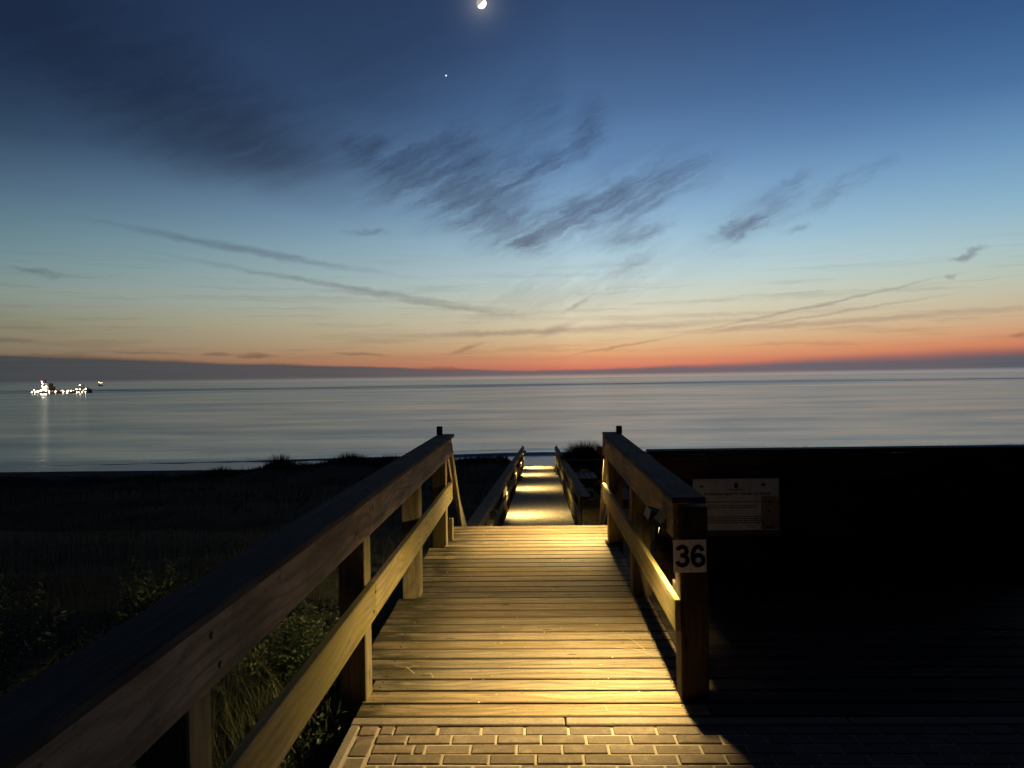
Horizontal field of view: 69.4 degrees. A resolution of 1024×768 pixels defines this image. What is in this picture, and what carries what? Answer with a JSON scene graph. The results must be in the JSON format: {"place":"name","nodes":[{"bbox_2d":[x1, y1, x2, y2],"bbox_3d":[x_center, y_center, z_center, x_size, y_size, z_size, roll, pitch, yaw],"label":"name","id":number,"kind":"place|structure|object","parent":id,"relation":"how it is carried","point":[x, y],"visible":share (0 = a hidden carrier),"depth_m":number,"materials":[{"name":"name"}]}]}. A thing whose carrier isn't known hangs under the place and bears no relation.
{"place":"outdoors","nodes":[
{"label":"outdoors","id":0,"kind":"place"},
{"bbox_2d":[129,592,402,767],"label":"meadow grass","id":1,"kind":"structure","parent":0,"point":[334,690],"depth_m":4.67,"materials":[{"name":"green plant"}]},
{"bbox_2d":[0,454,705,476],"bbox_3d":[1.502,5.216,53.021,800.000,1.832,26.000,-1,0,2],"label":"beach","id":2,"kind":"structure","parent":0,"point":[26,466],"depth_m":53.02,"materials":[{"name":"grey sand"}]},
{"bbox_2d":[476,0,485,8],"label":"moon","id":3,"kind":"object","parent":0,"point":[481,4],"visible":1,"depth_m":13272.27,"materials":[{"name":"white"}]},
{"bbox_2d":[0,444,1022,767],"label":"dune ground","id":4,"kind":"structure","parent":0,"point":[22,669],"depth_m":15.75,"materials":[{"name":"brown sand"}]},
{"bbox_2d":[0,565,70,690],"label":"leafy shrub","id":5,"kind":"object","parent":4,"relation":"on","point":[28,616],"visible":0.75,"depth_m":5.80,"materials":[{"name":"green plant"}]},
{"bbox_2d":[0,607,94,694],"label":"leafy shrub","id":6,"kind":"object","parent":4,"relation":"on","point":[12,655],"visible":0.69,"depth_m":4.69,"materials":[{"name":"green plant"}]},
{"bbox_2d":[7,555,191,659],"bbox_3d":[-2.594,1.775,4.832,1.095,1.152,1.478,-1,0,2],"label":"leafy shrub","id":7,"kind":"object","parent":4,"relation":"on","point":[76,646],"visible":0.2,"depth_m":4.88,"materials":[{"name":"green plant"}]},
{"bbox_2d":[206,466,233,476],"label":"grass tuft","id":8,"kind":"object","parent":4,"relation":"on","point":[220,471],"visible":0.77,"depth_m":40.49,"materials":[{"name":"plant"}]},
{"bbox_2d":[263,451,295,467],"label":"grass tuft","id":9,"kind":"object","parent":4,"relation":"on","point":[276,462],"visible":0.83,"depth_m":40.25,"materials":[{"name":"plant"}]},
{"bbox_2d":[232,594,338,706],"bbox_3d":[-1.508,1.873,5.161,1.018,0.722,1.162,-1,0,27],"label":"leafy shrub","id":10,"kind":"object","parent":4,"relation":"on","point":[286,657],"visible":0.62,"depth_m":5.13,"materials":[{"name":"green plant"}]},
{"bbox_2d":[279,701,349,767],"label":"leafy shrub","id":11,"kind":"object","parent":4,"relation":"on","point":[315,733],"visible":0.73,"depth_m":3.88,"materials":[{"name":"green plant"}]},
{"bbox_2d":[331,451,368,463],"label":"grass tuft","id":12,"kind":"object","parent":4,"relation":"on","point":[343,455],"visible":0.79,"depth_m":40.11,"materials":[{"name":"plant"}]},
{"bbox_2d":[372,454,398,464],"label":"grass tuft","id":13,"kind":"object","parent":4,"relation":"on","point":[390,459],"visible":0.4,"depth_m":40.20,"materials":[{"name":"plant"}]},
{"bbox_2d":[455,455,484,463],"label":"grass tuft","id":14,"kind":"object","parent":4,"relation":"on","point":[466,459],"visible":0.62,"depth_m":40.22,"materials":[{"name":"plant"}]},
{"bbox_2d":[447,459,606,525],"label":"wooden stairs","id":15,"kind":"structure","parent":4,"relation":"on","point":[449,477],"depth_m":9.33,"materials":[{"name":"brown wood"}]},
{"bbox_2d":[503,466,574,525],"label":"boardwalk deck","id":16,"kind":"structure","parent":4,"relation":"on","point":[539,498],"depth_m":24.73,"materials":[{"name":"brown wood"}]},
{"bbox_2d":[466,446,524,525],"bbox_3d":[0.030,3.770,27.640,0.190,3.572,33.413,-1,0,2],"label":"handrail","id":17,"kind":"object","parent":16,"relation":"attached to","point":[499,496],"visible":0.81,"depth_m":18.86,"materials":[{"name":"brown wood"}]},
{"bbox_2d":[490,509,496,518],"bbox_3d":[-0.358,2.508,14.235,0.156,0.163,0.218,-1,0,2],"label":"walkway lamp","id":18,"kind":"object","parent":17,"relation":"attached to","point":[493,513],"visible":0.91,"depth_m":14.13,"materials":[{"name":"black"}]},
{"bbox_2d":[554,445,590,524],"bbox_3d":[2.080,3.848,29.685,0.190,3.329,29.213,-1,0,2],"label":"handrail","id":19,"kind":"object","parent":16,"relation":"attached to","point":[575,492],"visible":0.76,"depth_m":21.35,"materials":[{"name":"brown wood"}]},
{"bbox_2d":[552,464,558,474],"bbox_3d":[2.239,4.286,36.607,0.446,0.676,0.582,-1,1,-33],"label":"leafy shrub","id":20,"kind":"object","parent":4,"relation":"on","point":[555,466],"visible":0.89,"depth_m":36.61,"materials":[{"name":"green plant"}]},
{"bbox_2d":[557,439,601,468],"bbox_3d":[3.008,2.764,30.354,2.504,1.226,2.500,-1,0,2],"label":"grass tuft","id":21,"kind":"object","parent":4,"relation":"on","point":[581,451],"visible":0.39,"depth_m":29.80,"materials":[{"name":"plant"}]},
{"bbox_2d":[565,459,628,490],"bbox_3d":[3.254,3.599,27.917,2.500,1.498,0.210,-1,0,2],"label":"handrail","id":22,"kind":"object","parent":4,"relation":"on","point":[588,463],"visible":0.38,"depth_m":27.82,"materials":[{"name":"black wood"}]},
{"bbox_2d":[565,488,628,509],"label":"side platform deck","id":23,"kind":"structure","parent":4,"relation":"on","point":[596,495],"depth_m":26.42,"materials":[{"name":"brown wood"}]},
{"bbox_2d":[562,472,606,496],"bbox_3d":[2.590,3.600,26.119,1.605,0.775,1.500,-1,0,2],"label":"picnic table","id":24,"kind":"object","parent":23,"relation":"on","point":[592,476],"visible":0.62,"depth_m":25.86,"materials":[{"name":"wood"}]},
{"bbox_2d":[580,498,651,540],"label":"board wall","id":25,"kind":"structure","parent":4,"relation":"on","point":[593,507],"depth_m":15.11,"materials":[{"name":"brown wood"}]},
{"bbox_2d":[355,525,1023,721],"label":"boardwalk deck","id":26,"kind":"structure","parent":4,"relation":"on","point":[907,650],"depth_m":4.82,"materials":[{"name":"brown wood"}]},
{"bbox_2d":[0,426,463,767],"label":"handrail","id":27,"kind":"object","parent":26,"relation":"attached to","point":[132,690],"visible":0.91,"depth_m":2.21,"materials":[{"name":"brown wood"}]},
{"bbox_2d":[383,531,652,710],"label":"plant litter","id":28,"kind":"object","parent":26,"relation":"on","point":[542,638],"visible":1,"depth_m":4.66,"materials":[{"name":"brown plant"}]},
{"bbox_2d":[599,426,709,703],"bbox_3d":[1.046,1.349,6.590,0.210,1.775,5.352,-1,0,2],"label":"handrail","id":29,"kind":"object","parent":26,"relation":"attached to","point":[653,482],"visible":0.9,"depth_m":4.34,"materials":[{"name":"brown wood"}]},
{"bbox_2d":[595,445,604,458],"bbox_3d":[0.974,0.742,8.103,0.127,0.144,0.175,-1,0,2],"label":"walkway lamp","id":30,"kind":"object","parent":29,"relation":"attached to","point":[599,449],"visible":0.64,"depth_m":8.02,"materials":[{"name":"black"}]},
{"bbox_2d":[644,506,666,535],"bbox_3d":[0.830,0.774,4.239,0.127,0.161,0.187,-1,0,2],"label":"walkway lamp","id":31,"kind":"object","parent":29,"relation":"attached to","point":[654,516],"visible":0.91,"depth_m":4.16,"materials":[{"name":"metal"}]},
{"bbox_2d":[673,539,706,572],"bbox_3d":[0.954,0.923,3.966,0.178,0.178,0.008,-1,0,2],"label":"number sign","id":32,"kind":"object","parent":29,"relation":"attached to","point":[689,555],"visible":1,"depth_m":3.96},
{"bbox_3d":[2.761,1.348,6.169,3.231,1.635,0.210,-1,0,2],"label":"terrace railing","id":33,"kind":"object","parent":26,"relation":"attached to","visible":0},
{"bbox_2d":[692,478,779,535],"bbox_3d":[1.829,1.005,6.035,0.700,0.466,0.011,-1,0,2],"label":"information board","id":34,"kind":"object","parent":33,"relation":"attached to","point":[744,507],"visible":0.98,"depth_m":6.03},
{"bbox_2d":[0,371,1023,466],"bbox_3d":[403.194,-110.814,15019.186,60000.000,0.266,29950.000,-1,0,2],"label":"sea","id":35,"kind":"structure","parent":0,"point":[318,421],"depth_m":126.61,"materials":[{"name":"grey liquid"}]},
{"bbox_2d":[31,379,91,393],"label":"work ship","id":36,"kind":"object","parent":35,"relation":"on","point":[47,388],"visible":1,"depth_m":565.26},
{"bbox_2d":[0,0,1023,385],"label":"sky","id":37,"kind":"structure","parent":0,"point":[192,191],"materials":[{"name":"blue"}]},
{"bbox_2d":[329,717,1023,767],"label":"brick pavement","id":38,"kind":"structure","parent":0,"point":[786,742],"depth_m":3.54,"materials":[{"name":"beige brick"}]}
]}

